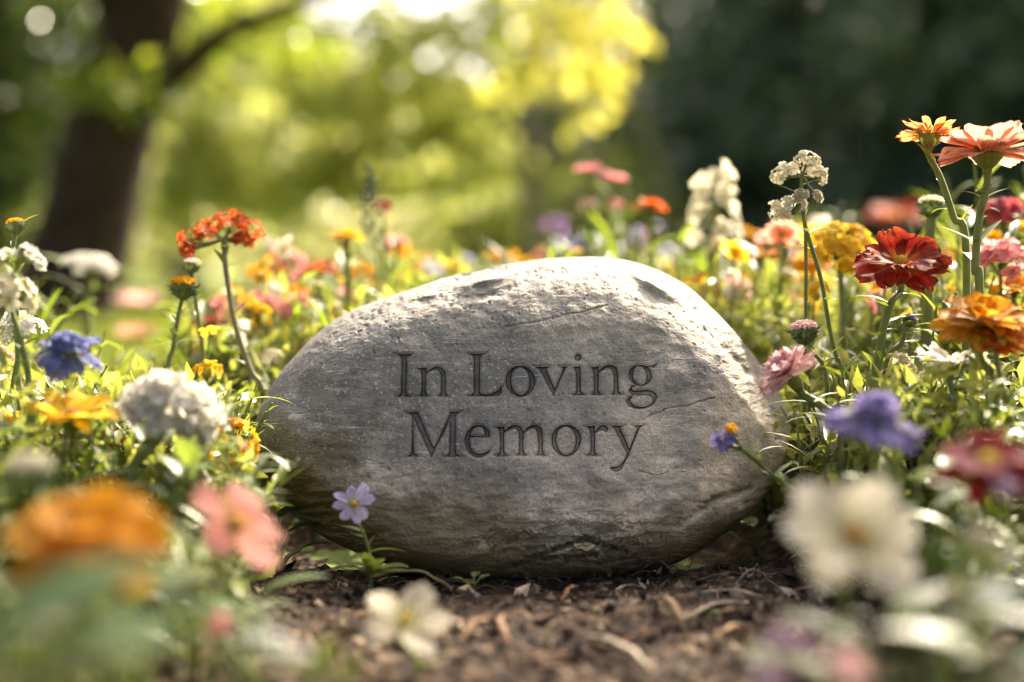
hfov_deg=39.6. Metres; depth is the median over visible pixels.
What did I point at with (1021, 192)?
leafy plant
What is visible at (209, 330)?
wildflower
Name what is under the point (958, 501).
leafy plant
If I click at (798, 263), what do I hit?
marigold
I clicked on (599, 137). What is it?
tree
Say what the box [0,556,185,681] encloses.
broad leaf plant
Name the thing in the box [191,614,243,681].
cluster flower
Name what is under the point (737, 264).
leafy plant
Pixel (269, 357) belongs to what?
wildflower
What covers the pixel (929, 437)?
leafy plant
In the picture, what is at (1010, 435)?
leafy plant
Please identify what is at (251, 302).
wildflower
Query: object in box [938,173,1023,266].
leafy plant
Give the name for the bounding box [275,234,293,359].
wildflower
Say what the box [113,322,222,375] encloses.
leafy plant
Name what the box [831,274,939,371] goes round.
leafy plant
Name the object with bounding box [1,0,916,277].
wood
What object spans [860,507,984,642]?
leafy plant
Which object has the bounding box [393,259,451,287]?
leafy plant
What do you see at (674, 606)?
dry leaf
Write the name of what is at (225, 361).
leafy plant
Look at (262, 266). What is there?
wildflower
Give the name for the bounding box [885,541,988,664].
leafy plant
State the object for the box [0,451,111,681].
button flower
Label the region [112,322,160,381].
daisy
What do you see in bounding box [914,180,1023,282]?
leafy plant
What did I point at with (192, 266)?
button flower
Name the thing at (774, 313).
leafy plant
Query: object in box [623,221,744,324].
leafy plant
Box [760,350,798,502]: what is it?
leafy plant
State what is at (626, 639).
bark chip
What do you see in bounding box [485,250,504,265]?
wildflower
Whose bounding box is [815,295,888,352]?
leafy plant
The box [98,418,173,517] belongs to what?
leafy plant
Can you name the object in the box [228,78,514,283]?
shrub
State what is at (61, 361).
scabious
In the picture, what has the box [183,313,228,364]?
cluster flower
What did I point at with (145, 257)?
shrub
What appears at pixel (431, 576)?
runner
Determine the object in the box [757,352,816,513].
leafy plant
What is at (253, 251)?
shrub
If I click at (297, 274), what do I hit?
cluster flower
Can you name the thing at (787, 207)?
yarrow
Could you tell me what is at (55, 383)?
wildflower
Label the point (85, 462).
leafy plant
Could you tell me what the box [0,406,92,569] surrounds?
leafy plant
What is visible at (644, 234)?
wildflower
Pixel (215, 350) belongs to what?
leafy plant
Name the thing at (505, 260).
leafy plant
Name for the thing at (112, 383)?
ground cover
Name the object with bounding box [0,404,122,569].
leafy plant
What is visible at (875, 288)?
wildflower
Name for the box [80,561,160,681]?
leafy plant
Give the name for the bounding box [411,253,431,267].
wildflower
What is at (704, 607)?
straw
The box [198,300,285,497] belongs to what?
leafy plant
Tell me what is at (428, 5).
sky
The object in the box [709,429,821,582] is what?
heartsease
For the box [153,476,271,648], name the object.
leafy plant
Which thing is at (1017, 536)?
leafy plant
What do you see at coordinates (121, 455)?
leafy plant
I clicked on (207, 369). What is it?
wildflower
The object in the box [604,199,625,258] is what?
cluster flower
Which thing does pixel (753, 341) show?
leafy plant
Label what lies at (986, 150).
zinnia
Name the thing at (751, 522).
seedling
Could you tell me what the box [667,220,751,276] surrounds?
leafy plant
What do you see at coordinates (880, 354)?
leafy plant
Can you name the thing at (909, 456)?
leafy plant
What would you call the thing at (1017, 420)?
leafy plant
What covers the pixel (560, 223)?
cluster flower
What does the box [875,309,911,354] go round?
leafy plant
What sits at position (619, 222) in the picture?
leafy plant
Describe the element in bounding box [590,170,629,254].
daisy
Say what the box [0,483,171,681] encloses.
marigold
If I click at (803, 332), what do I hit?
button flower
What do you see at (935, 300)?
leafy plant
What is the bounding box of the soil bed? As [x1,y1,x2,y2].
[1,493,1023,681]
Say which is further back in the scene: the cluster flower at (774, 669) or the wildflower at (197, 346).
the wildflower at (197, 346)
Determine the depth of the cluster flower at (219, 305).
1.39 m
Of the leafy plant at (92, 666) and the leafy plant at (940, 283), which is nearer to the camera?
the leafy plant at (92, 666)
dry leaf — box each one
[560,585,578,601]
[655,596,685,629]
[714,624,749,640]
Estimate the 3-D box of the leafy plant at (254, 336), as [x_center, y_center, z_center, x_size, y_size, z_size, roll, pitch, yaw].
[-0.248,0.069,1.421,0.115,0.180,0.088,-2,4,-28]
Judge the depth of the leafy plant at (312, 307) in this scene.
1.68 m
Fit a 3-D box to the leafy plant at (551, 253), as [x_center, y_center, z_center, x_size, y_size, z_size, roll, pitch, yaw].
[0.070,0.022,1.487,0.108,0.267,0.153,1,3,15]
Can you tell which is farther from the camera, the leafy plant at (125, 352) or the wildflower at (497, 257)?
the wildflower at (497, 257)
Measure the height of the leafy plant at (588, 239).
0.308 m
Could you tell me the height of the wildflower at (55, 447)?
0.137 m
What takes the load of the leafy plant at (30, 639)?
on the soil bed
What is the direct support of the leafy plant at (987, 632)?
on the soil bed
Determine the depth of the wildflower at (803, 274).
1.35 m
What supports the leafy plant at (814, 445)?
on the soil bed
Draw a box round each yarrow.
[768,194,807,550]
[769,150,854,480]
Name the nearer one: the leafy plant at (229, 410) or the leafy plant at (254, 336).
the leafy plant at (229, 410)
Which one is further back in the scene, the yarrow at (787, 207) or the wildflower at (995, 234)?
the wildflower at (995, 234)
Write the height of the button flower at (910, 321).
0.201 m
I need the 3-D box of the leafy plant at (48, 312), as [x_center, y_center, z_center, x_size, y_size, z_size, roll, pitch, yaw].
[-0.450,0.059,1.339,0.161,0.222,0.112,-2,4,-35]
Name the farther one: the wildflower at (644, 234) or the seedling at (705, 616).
the wildflower at (644, 234)
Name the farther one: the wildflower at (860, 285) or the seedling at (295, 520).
the wildflower at (860, 285)
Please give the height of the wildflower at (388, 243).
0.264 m
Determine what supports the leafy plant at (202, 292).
on the soil bed
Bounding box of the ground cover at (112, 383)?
[0,229,1023,595]
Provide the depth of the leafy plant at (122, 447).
1.03 m
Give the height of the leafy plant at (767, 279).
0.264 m
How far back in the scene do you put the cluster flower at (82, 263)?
1.62 m
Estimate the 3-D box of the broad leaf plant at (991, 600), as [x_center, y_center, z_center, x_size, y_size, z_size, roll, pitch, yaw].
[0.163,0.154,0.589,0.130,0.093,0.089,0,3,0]
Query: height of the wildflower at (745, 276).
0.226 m
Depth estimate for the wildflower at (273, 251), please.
1.68 m
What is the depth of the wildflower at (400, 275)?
1.63 m
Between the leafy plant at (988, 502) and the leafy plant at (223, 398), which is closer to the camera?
the leafy plant at (988, 502)
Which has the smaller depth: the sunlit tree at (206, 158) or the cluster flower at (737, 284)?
the cluster flower at (737, 284)
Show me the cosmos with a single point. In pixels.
(244, 520)
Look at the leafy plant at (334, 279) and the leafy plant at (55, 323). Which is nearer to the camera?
the leafy plant at (55, 323)
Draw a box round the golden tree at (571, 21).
[473,0,690,263]
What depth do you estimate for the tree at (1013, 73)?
10.66 m
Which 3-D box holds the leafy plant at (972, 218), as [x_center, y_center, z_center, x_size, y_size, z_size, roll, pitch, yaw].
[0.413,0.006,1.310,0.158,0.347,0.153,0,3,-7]
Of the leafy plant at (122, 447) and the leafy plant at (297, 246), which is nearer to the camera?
the leafy plant at (122, 447)
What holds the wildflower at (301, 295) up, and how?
on the soil bed
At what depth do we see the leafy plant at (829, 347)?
1.25 m
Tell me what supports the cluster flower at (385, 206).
on the soil bed
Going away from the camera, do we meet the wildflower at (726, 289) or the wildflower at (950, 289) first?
the wildflower at (950, 289)
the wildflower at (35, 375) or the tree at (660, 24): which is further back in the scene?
the tree at (660, 24)
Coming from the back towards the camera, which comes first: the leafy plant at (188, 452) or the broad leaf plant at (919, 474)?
the leafy plant at (188, 452)
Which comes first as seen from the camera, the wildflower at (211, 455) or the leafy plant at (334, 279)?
the wildflower at (211, 455)
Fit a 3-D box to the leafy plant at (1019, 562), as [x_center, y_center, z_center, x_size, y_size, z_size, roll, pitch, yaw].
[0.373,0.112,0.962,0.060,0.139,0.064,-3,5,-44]
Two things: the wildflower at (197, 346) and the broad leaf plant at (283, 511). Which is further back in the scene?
the wildflower at (197, 346)
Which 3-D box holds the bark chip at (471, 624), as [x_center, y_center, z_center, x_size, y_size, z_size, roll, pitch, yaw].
[-0.021,0.173,0.861,0.006,0.011,0.050,1,4,24]
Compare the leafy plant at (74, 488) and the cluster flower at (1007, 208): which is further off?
the cluster flower at (1007, 208)
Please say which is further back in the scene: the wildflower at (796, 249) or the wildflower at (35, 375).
the wildflower at (796, 249)
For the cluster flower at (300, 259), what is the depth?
1.55 m
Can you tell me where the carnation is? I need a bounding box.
[756,344,855,481]
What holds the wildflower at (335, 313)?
on the soil bed
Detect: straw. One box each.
[577,634,652,668]
[683,600,747,618]
[696,588,762,596]
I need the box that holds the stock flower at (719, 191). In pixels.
[685,159,742,303]
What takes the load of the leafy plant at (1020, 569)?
on the soil bed
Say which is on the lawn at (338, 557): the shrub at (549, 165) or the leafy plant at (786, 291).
the shrub at (549, 165)
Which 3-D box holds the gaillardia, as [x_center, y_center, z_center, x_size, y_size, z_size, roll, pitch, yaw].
[0.293,0.049,1.086,0.073,0.273,0.072,0,3,0]
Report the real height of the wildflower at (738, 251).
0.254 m
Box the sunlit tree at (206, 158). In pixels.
[140,0,564,259]
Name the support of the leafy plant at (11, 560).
on the soil bed
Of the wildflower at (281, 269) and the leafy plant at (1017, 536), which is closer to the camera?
the leafy plant at (1017, 536)
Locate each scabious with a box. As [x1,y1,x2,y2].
[32,330,103,491]
[818,390,934,618]
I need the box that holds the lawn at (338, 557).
[1,262,727,571]
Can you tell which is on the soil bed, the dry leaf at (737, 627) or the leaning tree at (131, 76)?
the dry leaf at (737, 627)
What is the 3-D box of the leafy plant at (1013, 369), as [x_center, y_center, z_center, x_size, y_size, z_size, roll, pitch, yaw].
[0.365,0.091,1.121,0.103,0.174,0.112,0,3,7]
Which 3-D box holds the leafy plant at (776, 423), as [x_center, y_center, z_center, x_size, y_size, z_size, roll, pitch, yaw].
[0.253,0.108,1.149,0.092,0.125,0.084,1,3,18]
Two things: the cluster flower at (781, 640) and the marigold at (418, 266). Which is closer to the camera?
the cluster flower at (781, 640)
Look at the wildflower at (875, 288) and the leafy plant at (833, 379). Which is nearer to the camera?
the leafy plant at (833, 379)
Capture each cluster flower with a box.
[0,242,47,505]
[0,271,39,507]
[0,310,49,445]
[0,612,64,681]
[36,252,158,367]
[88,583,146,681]
[112,368,229,602]
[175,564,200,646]
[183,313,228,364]
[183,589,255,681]
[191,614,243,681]
[208,288,301,338]
[253,265,278,323]
[274,249,308,361]
[290,265,321,322]
[365,201,390,296]
[422,259,444,276]
[531,249,549,259]
[541,216,567,256]
[551,236,579,257]
[578,199,598,256]
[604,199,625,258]
[656,244,678,274]
[715,275,751,323]
[741,625,811,681]
[754,663,789,681]
[808,650,872,681]
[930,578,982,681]
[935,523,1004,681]
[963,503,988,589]
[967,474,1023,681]
[970,235,1023,378]
[974,196,1023,277]
[978,638,1023,681]
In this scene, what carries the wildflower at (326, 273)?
on the soil bed
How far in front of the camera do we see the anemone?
0.64 m
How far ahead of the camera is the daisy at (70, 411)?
0.93 m
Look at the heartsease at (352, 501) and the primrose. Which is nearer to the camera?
the primrose
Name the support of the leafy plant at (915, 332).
on the soil bed
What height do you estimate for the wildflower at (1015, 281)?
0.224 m
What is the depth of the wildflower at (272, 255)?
1.72 m
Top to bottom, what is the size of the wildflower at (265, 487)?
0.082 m
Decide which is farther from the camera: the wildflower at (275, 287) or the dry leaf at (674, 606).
the wildflower at (275, 287)
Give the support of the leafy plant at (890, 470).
on the soil bed
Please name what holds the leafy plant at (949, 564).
on the soil bed
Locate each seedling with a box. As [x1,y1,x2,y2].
[271,517,303,534]
[452,571,488,589]
[682,609,720,626]
[726,513,785,554]
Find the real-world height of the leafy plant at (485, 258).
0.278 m
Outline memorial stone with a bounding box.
[255,257,788,578]
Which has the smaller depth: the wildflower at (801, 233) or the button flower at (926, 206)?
the button flower at (926, 206)
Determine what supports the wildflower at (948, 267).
on the soil bed
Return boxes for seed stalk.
[359,164,391,299]
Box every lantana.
[176,209,268,542]
[212,417,259,578]
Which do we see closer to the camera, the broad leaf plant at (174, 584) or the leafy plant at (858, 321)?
the broad leaf plant at (174, 584)
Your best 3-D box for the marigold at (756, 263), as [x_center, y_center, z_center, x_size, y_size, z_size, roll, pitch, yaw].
[0.235,0.035,1.412,0.065,0.260,0.057,0,3,0]
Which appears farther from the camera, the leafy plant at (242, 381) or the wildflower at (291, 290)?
the wildflower at (291, 290)
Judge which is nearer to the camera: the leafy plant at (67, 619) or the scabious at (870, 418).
the leafy plant at (67, 619)
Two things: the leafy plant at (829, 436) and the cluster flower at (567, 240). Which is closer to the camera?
the leafy plant at (829, 436)
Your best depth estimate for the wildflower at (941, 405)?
1.07 m
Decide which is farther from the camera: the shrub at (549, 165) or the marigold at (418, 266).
the shrub at (549, 165)
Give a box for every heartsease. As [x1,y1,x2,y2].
[331,481,408,593]
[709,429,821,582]
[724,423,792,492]
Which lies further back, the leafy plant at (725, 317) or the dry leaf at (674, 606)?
the leafy plant at (725, 317)
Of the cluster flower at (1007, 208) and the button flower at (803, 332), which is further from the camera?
the cluster flower at (1007, 208)
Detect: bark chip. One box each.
[460,618,492,641]
[486,640,543,657]
[492,617,508,640]
[533,651,578,666]
[617,631,653,648]
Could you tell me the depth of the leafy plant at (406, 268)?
1.60 m
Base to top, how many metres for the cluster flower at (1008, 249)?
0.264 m
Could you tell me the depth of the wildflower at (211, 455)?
0.97 m
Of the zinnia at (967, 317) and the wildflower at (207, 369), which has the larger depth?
the wildflower at (207, 369)
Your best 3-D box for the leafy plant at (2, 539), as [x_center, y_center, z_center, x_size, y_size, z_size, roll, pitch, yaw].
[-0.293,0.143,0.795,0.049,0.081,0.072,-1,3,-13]
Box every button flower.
[0,215,35,437]
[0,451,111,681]
[153,276,201,447]
[181,258,205,363]
[784,319,839,445]
[881,314,919,455]
[913,194,945,390]
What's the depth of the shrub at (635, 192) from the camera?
10.95 m
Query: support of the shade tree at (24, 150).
on the lawn at (338, 557)
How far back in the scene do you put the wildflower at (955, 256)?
1.38 m
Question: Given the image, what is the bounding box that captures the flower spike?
[627,226,644,263]
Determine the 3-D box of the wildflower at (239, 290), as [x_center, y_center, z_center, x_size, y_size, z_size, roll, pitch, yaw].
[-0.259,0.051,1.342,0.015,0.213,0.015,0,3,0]
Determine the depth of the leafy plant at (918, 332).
1.32 m
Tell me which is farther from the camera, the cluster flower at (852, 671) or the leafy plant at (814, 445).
the leafy plant at (814, 445)
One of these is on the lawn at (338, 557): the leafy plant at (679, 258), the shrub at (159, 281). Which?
the shrub at (159, 281)
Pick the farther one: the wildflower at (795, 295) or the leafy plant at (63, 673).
the wildflower at (795, 295)
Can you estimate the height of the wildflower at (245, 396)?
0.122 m
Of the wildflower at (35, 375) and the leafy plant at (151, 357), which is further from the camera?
the leafy plant at (151, 357)
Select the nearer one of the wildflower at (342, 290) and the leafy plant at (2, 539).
the leafy plant at (2, 539)
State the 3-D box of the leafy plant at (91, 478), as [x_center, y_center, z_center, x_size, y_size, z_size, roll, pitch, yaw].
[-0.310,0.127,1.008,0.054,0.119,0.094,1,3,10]
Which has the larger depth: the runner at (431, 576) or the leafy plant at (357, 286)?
the leafy plant at (357, 286)
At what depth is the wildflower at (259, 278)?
1.46 m
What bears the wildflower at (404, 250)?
on the soil bed
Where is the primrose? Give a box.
[364,582,451,676]
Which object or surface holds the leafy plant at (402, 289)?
on the soil bed
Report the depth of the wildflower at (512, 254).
1.83 m
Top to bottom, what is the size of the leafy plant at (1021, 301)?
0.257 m
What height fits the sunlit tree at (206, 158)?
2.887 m
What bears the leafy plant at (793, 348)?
on the soil bed
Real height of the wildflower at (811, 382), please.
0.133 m
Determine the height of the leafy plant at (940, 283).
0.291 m
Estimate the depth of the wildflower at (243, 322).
1.33 m
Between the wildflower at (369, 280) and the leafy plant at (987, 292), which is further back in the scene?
the wildflower at (369, 280)
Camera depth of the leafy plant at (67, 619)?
0.65 m
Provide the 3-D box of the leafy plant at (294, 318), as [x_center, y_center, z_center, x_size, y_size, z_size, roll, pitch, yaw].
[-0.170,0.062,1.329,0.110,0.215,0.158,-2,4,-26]
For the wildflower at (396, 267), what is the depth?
1.88 m
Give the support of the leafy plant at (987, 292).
on the soil bed
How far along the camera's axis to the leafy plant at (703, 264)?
1.56 m
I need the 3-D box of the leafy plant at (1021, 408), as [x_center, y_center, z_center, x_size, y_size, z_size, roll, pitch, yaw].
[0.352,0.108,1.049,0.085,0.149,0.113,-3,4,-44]
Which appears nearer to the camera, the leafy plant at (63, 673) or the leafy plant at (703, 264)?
the leafy plant at (63, 673)
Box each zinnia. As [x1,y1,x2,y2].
[895,115,971,538]
[928,291,1023,570]
[930,120,1023,430]
[932,426,1023,681]
[977,323,1023,526]
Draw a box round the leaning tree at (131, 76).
[0,0,349,324]
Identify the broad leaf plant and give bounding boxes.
[0,421,211,497]
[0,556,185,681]
[0,571,279,681]
[212,573,329,649]
[215,628,315,681]
[267,505,334,570]
[307,635,356,681]
[741,581,1023,681]
[911,468,965,658]
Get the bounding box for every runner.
[320,565,365,573]
[374,570,448,585]
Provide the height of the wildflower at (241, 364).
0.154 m
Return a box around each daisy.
[24,390,122,495]
[112,290,160,373]
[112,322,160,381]
[302,257,340,323]
[388,234,409,294]
[575,162,610,246]
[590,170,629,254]
[865,201,923,230]
[916,341,989,544]
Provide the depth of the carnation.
1.03 m
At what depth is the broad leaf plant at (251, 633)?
0.60 m
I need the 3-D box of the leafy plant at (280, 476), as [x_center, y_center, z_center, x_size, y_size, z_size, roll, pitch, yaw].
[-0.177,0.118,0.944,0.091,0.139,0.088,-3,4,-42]
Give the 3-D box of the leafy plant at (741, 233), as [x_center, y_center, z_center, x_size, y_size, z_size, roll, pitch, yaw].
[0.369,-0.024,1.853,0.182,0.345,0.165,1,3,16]
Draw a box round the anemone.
[782,476,917,668]
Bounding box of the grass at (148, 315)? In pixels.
[0,282,795,391]
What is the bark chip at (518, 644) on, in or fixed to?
on the soil bed
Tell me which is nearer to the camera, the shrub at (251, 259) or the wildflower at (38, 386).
the wildflower at (38, 386)
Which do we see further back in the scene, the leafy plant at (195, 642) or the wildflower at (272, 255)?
the wildflower at (272, 255)
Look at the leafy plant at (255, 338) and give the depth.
1.41 m
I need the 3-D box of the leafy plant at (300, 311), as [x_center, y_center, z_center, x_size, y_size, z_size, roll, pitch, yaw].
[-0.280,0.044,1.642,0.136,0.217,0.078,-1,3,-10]
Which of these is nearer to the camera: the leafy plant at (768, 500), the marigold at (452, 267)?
the leafy plant at (768, 500)
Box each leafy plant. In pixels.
[0,288,99,355]
[0,399,53,558]
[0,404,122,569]
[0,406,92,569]
[0,422,39,562]
[0,425,67,608]
[0,520,23,653]
[0,524,40,645]
[0,569,15,668]
[0,570,83,681]
[0,599,157,681]
[0,606,53,681]
[1,276,69,354]
[5,427,113,552]
[21,314,115,454]
[32,361,107,458]
[36,338,134,376]
[42,427,237,511]
[51,547,170,675]
[56,422,125,487]
[59,421,138,485]
[59,442,94,484]
[59,593,131,681]
[64,473,100,629]
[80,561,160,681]
[93,378,196,550]
[93,385,167,477]
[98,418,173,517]
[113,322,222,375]
[116,399,248,578]
[117,438,238,610]
[137,350,214,385]
[143,321,281,392]
[144,402,278,483]
[145,545,213,662]
[148,516,256,681]
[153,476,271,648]
[156,281,223,377]
[162,415,306,596]
[165,451,297,606]
[170,356,234,389]
[174,383,292,560]
[181,378,237,404]
[185,317,270,377]
[195,373,269,465]
[197,381,266,412]
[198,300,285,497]
[214,347,261,485]
[220,328,321,370]
[230,314,333,380]
[265,294,366,370]
[270,237,315,337]
[280,289,312,338]
[288,276,355,353]
[291,266,342,322]
[300,250,356,323]
[302,282,328,323]
[328,264,393,308]
[335,243,445,294]
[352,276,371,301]
[365,257,477,290]
[366,256,412,292]
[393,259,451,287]
[415,252,443,279]
[458,236,514,270]
[468,228,572,267]
[544,234,605,258]
[554,211,685,266]
[571,192,648,261]
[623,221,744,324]
[639,250,694,281]
[641,239,786,328]
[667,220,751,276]
[695,258,792,349]
[699,268,823,357]
[719,271,837,353]
[727,260,798,297]
[734,188,860,300]
[734,300,823,353]
[736,249,789,302]
[740,304,784,358]
[751,322,766,351]
[752,296,876,508]
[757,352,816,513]
[758,315,867,492]
[758,371,877,559]
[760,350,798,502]
[761,416,796,531]
[764,219,874,315]
[769,399,853,535]
[770,402,823,513]
[783,337,866,380]
[787,337,870,506]
[805,387,967,498]
[809,337,866,471]
[814,345,865,471]
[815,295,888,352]
[818,305,873,351]
[820,342,940,474]
[822,373,937,484]
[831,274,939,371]
[837,289,892,347]
[837,390,952,596]
[841,281,960,469]
[854,392,1014,573]
[858,311,881,351]
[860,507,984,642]
[868,299,946,355]
[874,273,984,363]
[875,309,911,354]
[884,374,1001,545]
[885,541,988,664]
[886,373,1023,619]
[888,275,994,498]
[891,162,1023,343]
[894,354,1019,564]
[902,302,1021,388]
[902,387,966,485]
[903,277,946,334]
[905,379,1023,529]
[905,423,1015,624]
[906,202,1023,360]
[907,221,1023,387]
[911,526,1022,677]
[912,291,1020,384]
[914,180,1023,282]
[918,217,1020,359]
[920,274,960,297]
[920,395,1023,545]
[936,224,1023,376]
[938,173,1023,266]
[938,354,1023,567]
[942,349,1019,535]
[957,272,1023,365]
[959,381,1022,524]
[965,532,1023,642]
[978,638,1023,681]
[982,519,1023,609]
[997,371,1023,554]
[1006,414,1023,445]
[1007,564,1023,666]
[1012,546,1023,568]
[1016,169,1023,201]
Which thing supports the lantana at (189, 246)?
on the soil bed
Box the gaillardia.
[852,226,952,471]
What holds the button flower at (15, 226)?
on the soil bed
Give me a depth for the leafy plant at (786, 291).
1.79 m
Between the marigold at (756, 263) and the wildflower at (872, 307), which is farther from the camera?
the marigold at (756, 263)
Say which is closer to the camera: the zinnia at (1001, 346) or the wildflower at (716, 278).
the zinnia at (1001, 346)
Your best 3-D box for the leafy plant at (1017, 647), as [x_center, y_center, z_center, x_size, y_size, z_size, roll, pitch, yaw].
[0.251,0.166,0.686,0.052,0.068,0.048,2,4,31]
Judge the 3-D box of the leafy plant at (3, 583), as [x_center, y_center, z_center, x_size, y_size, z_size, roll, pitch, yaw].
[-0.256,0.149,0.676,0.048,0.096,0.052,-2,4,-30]
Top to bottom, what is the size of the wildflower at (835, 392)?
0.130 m
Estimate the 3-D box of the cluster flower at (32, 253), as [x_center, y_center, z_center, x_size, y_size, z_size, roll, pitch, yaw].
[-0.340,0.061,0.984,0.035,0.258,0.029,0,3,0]
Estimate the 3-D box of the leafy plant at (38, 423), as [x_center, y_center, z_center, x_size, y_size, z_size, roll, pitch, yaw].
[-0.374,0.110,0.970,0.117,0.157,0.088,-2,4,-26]
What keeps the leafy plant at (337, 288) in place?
on the soil bed
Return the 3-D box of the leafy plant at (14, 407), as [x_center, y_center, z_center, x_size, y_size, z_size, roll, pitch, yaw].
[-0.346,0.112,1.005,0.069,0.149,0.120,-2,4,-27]
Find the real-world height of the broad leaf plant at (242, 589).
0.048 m
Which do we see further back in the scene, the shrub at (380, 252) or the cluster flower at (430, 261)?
the shrub at (380, 252)
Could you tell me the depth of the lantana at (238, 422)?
1.02 m
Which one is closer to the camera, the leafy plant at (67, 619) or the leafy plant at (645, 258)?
the leafy plant at (67, 619)
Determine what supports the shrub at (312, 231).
on the lawn at (338, 557)
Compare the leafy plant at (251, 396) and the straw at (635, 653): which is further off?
the leafy plant at (251, 396)
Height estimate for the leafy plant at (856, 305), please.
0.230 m
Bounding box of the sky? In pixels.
[39,0,602,261]
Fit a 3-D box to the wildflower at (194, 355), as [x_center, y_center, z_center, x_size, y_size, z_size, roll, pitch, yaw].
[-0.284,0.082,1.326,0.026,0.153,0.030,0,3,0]
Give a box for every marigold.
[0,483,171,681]
[319,228,365,312]
[351,261,375,302]
[402,264,421,275]
[438,259,461,276]
[632,198,667,269]
[681,272,722,304]
[736,247,782,335]
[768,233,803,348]
[783,251,833,472]
[803,221,877,369]
[985,275,1023,376]
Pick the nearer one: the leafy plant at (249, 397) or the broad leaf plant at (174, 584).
the broad leaf plant at (174, 584)
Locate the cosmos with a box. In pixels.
[190,482,284,681]
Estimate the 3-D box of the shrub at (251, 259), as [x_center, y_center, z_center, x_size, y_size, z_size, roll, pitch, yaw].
[-2.767,-1.754,14.467,2.725,2.415,3.243,2,4,35]
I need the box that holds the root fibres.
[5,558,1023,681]
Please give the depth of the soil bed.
0.90 m
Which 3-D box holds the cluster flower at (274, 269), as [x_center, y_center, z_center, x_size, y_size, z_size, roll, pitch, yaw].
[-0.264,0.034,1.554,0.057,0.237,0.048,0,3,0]
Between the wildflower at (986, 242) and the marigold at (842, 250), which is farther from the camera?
the wildflower at (986, 242)
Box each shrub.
[0,194,196,290]
[36,101,269,283]
[41,124,338,293]
[126,66,401,285]
[141,79,448,288]
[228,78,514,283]
[259,116,571,286]
[322,91,624,272]
[374,167,577,285]
[448,118,704,274]
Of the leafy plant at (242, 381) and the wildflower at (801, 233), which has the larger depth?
the wildflower at (801, 233)
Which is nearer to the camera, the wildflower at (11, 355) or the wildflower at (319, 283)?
the wildflower at (11, 355)
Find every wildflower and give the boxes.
[0,345,14,367]
[0,410,23,564]
[21,379,45,399]
[23,369,41,381]
[24,375,57,400]
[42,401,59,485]
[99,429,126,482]
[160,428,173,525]
[167,462,210,589]
[190,348,219,383]
[191,359,222,386]
[193,344,200,352]
[198,325,219,359]
[201,450,214,567]
[225,331,246,391]
[231,283,243,390]
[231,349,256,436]
[237,319,249,328]
[238,293,259,339]
[238,392,255,491]
[245,261,271,304]
[248,305,271,353]
[256,256,271,390]
[257,348,283,514]
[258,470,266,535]
[259,281,285,330]
[262,238,275,263]
[266,291,275,391]
[269,249,288,276]
[272,243,293,287]
[273,263,288,297]
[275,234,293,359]
[282,284,310,346]
[289,290,317,347]
[312,280,327,330]
[323,263,342,297]
[329,307,341,318]
[331,284,363,300]
[364,278,383,289]
[382,236,395,287]
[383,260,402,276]
[389,242,412,285]
[395,274,408,286]
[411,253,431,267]
[418,262,442,281]
[459,254,476,271]
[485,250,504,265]
[507,250,518,263]
[568,248,581,256]
[643,230,647,251]
[655,222,662,269]
[664,261,678,275]
[708,236,727,315]
[710,237,722,310]
[720,239,748,328]
[721,285,741,326]
[724,242,757,329]
[732,271,752,303]
[740,227,761,280]
[753,239,766,358]
[755,230,770,294]
[761,219,801,490]
[781,267,800,347]
[785,291,799,315]
[791,236,803,273]
[795,273,824,285]
[796,249,815,319]
[797,225,812,305]
[799,279,830,352]
[802,299,823,346]
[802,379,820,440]
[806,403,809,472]
[808,216,827,318]
[810,213,829,456]
[814,290,828,319]
[829,434,848,451]
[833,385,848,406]
[847,283,866,340]
[866,282,885,370]
[866,299,877,371]
[868,281,889,330]
[888,351,917,507]
[899,307,913,469]
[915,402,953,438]
[934,251,956,339]
[942,280,955,346]
[944,245,961,281]
[970,238,991,246]
[985,230,1005,268]
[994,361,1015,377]
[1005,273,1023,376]
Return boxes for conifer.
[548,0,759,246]
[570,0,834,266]
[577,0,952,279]
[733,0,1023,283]
[759,0,968,202]
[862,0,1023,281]
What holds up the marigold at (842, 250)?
on the soil bed
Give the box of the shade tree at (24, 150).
[0,0,209,282]
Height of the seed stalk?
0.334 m

